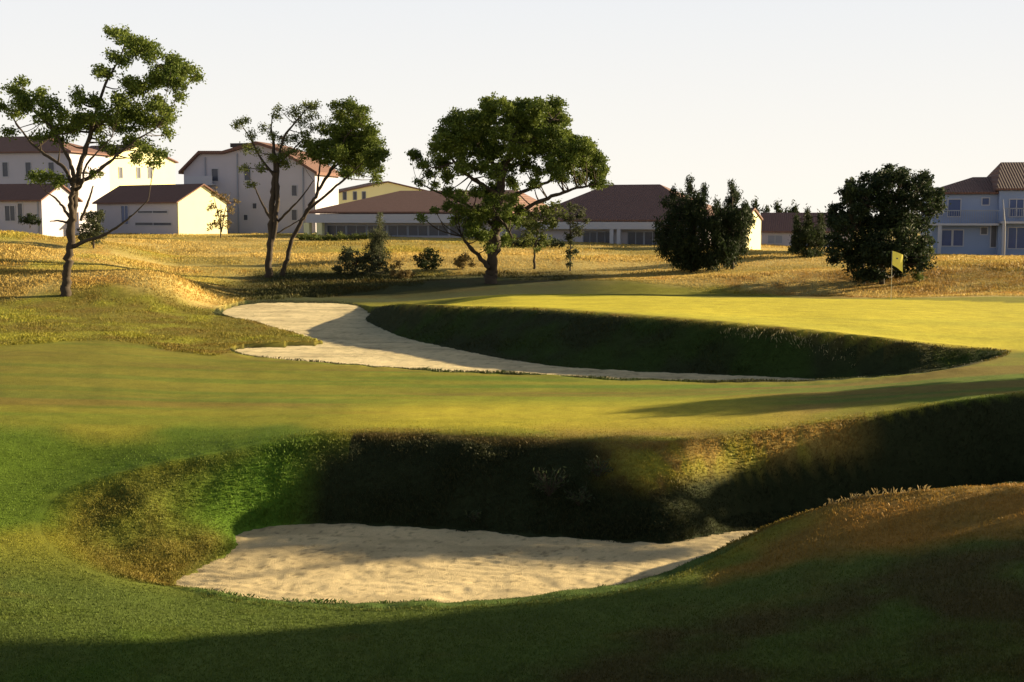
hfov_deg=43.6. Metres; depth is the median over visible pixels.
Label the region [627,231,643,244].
window
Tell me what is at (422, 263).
shrub
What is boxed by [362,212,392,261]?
young conifer
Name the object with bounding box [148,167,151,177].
window
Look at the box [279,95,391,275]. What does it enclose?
leaning tree
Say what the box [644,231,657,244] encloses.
window
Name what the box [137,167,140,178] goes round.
window
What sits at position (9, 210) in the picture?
window
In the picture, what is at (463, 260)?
shrub
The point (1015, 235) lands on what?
window
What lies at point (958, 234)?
window
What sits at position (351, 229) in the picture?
window
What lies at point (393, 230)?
window
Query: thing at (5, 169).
window
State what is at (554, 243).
hedge
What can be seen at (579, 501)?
weed
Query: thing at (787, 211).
conifer
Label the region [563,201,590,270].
young tree
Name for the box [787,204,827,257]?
shaggy conifer
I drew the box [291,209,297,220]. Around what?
window
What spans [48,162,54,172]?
window
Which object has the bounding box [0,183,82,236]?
house
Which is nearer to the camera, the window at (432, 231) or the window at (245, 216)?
the window at (432, 231)
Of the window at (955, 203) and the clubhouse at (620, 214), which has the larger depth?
the clubhouse at (620, 214)
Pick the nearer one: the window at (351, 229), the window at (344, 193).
the window at (351, 229)
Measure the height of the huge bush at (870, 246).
6.384 m
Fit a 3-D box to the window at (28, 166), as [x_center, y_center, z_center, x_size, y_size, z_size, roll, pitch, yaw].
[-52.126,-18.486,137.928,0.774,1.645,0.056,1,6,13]
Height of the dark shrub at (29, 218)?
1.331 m
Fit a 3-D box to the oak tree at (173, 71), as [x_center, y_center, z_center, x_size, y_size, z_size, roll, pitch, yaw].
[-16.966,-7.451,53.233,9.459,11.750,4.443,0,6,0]
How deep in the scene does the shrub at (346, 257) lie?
74.10 m
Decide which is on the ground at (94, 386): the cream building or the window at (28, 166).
the cream building
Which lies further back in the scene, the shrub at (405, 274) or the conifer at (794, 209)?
the conifer at (794, 209)
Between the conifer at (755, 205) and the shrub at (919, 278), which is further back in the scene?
the conifer at (755, 205)
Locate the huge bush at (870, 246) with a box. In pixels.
[820,163,953,285]
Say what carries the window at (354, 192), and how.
in the cream building
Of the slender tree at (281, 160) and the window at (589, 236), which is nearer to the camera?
the slender tree at (281, 160)
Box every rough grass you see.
[0,230,1023,304]
[41,394,1023,605]
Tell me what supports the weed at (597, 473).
on the ground at (94, 386)
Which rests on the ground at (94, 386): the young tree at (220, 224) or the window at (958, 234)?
the young tree at (220, 224)
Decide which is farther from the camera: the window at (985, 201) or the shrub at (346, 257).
the window at (985, 201)
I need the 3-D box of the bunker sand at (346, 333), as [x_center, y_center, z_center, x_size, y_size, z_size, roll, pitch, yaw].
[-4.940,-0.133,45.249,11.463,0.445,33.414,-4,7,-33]
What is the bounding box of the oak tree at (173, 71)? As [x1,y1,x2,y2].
[0,24,205,296]
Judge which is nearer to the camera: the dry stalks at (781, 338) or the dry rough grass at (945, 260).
the dry stalks at (781, 338)
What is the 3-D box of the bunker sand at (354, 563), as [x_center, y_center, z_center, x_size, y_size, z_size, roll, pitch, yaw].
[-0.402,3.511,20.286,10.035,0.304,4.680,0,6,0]
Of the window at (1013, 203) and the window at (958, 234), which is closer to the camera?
the window at (1013, 203)
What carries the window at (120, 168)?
in the apartment house at (122, 172)
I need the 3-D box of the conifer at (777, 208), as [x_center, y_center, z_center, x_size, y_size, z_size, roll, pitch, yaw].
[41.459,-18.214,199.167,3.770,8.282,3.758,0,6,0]
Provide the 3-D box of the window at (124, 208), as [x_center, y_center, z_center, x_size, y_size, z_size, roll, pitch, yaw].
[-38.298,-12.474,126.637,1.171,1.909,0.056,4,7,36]
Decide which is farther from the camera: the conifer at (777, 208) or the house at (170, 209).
the conifer at (777, 208)
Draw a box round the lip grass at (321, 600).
[175,525,693,603]
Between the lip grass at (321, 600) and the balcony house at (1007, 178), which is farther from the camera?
the balcony house at (1007, 178)
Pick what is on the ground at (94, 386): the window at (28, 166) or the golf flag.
the golf flag
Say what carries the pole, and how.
on the ground at (94, 386)
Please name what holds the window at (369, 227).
in the clubhouse at (399, 209)
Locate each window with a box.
[2,162,8,176]
[4,205,15,220]
[17,203,23,222]
[25,162,31,176]
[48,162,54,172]
[119,167,122,178]
[121,205,128,224]
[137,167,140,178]
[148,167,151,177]
[211,168,218,181]
[243,214,247,220]
[244,167,251,180]
[252,203,256,208]
[291,185,297,195]
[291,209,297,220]
[327,225,345,235]
[343,191,346,199]
[347,225,366,235]
[353,191,356,199]
[362,191,365,198]
[367,225,386,232]
[387,225,407,235]
[408,225,427,235]
[428,225,448,235]
[450,225,467,235]
[583,231,596,242]
[597,231,609,242]
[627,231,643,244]
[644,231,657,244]
[941,229,952,246]
[947,199,961,216]
[952,229,963,246]
[980,227,987,234]
[981,197,989,205]
[1007,227,1023,248]
[1008,199,1023,216]
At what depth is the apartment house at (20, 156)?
138.50 m
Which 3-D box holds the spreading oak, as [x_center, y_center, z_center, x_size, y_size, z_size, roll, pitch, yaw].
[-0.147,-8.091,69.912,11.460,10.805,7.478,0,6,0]
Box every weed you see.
[529,466,570,496]
[564,482,594,505]
[585,455,612,476]
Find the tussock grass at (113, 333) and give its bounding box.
[0,275,1011,382]
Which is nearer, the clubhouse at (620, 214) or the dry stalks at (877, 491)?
the dry stalks at (877, 491)
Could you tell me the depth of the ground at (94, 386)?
24.78 m
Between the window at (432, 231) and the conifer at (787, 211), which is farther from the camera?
the conifer at (787, 211)
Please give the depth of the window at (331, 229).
117.00 m
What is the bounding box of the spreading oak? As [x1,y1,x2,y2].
[404,91,613,283]
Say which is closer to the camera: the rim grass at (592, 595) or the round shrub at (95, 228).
the rim grass at (592, 595)
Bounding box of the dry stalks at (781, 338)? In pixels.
[720,323,854,365]
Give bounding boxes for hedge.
[296,231,373,240]
[501,236,565,247]
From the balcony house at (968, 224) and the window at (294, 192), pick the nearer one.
the balcony house at (968, 224)
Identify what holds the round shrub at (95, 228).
on the ground at (94, 386)
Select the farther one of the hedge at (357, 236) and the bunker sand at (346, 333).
the hedge at (357, 236)
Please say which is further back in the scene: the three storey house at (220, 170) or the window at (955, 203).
the three storey house at (220, 170)
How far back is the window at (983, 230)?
95.82 m
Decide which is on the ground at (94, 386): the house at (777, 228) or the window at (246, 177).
the house at (777, 228)
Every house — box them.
[0,136,109,232]
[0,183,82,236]
[88,144,178,190]
[92,184,230,234]
[178,141,339,232]
[761,213,850,246]
[920,177,998,254]
[987,162,1023,255]
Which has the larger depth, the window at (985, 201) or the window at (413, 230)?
the window at (413, 230)
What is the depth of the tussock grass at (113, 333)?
42.05 m
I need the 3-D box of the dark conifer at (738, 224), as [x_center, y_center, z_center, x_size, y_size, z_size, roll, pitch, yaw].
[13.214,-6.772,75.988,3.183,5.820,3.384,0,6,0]
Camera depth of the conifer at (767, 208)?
203.70 m
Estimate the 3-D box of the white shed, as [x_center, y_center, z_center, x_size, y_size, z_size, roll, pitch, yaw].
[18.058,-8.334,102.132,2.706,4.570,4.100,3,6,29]
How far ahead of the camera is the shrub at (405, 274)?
72.93 m
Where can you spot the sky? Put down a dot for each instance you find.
(786, 100)
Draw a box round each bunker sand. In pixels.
[176,523,756,603]
[223,303,814,380]
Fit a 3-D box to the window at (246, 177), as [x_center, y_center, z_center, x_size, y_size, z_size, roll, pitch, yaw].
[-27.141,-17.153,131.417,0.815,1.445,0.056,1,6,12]
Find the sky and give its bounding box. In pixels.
[0,0,1023,215]
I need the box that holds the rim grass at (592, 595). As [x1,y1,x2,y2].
[201,391,1022,610]
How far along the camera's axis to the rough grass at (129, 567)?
22.40 m
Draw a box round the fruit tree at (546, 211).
[513,199,568,268]
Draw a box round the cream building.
[338,181,428,203]
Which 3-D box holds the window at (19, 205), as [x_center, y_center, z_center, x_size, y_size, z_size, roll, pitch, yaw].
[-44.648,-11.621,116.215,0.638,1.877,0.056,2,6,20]
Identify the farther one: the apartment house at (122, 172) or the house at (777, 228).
the apartment house at (122, 172)
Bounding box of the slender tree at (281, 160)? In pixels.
[229,98,322,277]
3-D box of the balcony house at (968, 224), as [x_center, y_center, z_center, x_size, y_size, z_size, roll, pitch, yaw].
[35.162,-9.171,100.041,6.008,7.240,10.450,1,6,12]
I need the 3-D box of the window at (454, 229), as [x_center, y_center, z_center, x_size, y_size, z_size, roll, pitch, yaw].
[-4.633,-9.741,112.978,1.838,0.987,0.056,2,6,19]
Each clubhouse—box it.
[304,190,548,237]
[521,184,712,244]
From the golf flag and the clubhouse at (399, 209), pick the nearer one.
the golf flag
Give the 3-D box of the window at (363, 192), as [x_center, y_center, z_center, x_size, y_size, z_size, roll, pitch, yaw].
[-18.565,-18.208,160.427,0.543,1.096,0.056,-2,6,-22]
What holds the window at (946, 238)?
in the balcony house at (968, 224)
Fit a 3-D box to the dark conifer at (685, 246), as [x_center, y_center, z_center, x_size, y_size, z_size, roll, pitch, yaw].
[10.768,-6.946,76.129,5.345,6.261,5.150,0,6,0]
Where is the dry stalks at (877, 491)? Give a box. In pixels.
[823,485,930,505]
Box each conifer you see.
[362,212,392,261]
[650,174,740,272]
[714,179,757,269]
[750,196,761,212]
[760,204,771,213]
[773,200,784,212]
[784,206,791,212]
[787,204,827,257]
[791,199,799,212]
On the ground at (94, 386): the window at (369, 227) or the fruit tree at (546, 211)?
the fruit tree at (546, 211)
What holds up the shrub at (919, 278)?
on the ground at (94, 386)
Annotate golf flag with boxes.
[891,251,902,287]
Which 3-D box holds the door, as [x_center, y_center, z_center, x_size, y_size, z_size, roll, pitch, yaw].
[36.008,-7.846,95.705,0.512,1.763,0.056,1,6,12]
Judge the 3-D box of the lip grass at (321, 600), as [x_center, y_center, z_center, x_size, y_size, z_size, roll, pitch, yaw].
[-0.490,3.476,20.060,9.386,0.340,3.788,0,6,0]
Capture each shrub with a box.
[17,213,41,227]
[76,209,108,248]
[331,244,395,275]
[387,260,416,278]
[410,246,443,270]
[451,250,478,269]
[911,245,935,282]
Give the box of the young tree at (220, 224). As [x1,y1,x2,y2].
[206,187,240,237]
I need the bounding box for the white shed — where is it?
[725,208,762,249]
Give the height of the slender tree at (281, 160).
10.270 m
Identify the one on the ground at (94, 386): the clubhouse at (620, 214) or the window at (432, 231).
the clubhouse at (620, 214)
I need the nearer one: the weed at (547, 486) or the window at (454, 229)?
the weed at (547, 486)
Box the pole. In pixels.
[1002,200,1005,255]
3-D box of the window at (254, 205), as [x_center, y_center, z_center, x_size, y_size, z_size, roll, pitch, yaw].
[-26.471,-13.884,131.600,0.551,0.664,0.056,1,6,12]
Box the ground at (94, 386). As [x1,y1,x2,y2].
[0,224,1023,681]
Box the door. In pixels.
[990,226,996,247]
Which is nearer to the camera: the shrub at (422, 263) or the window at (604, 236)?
the shrub at (422, 263)
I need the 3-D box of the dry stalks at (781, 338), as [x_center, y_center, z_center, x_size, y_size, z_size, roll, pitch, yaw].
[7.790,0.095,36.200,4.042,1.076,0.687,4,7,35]
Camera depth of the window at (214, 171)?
132.19 m

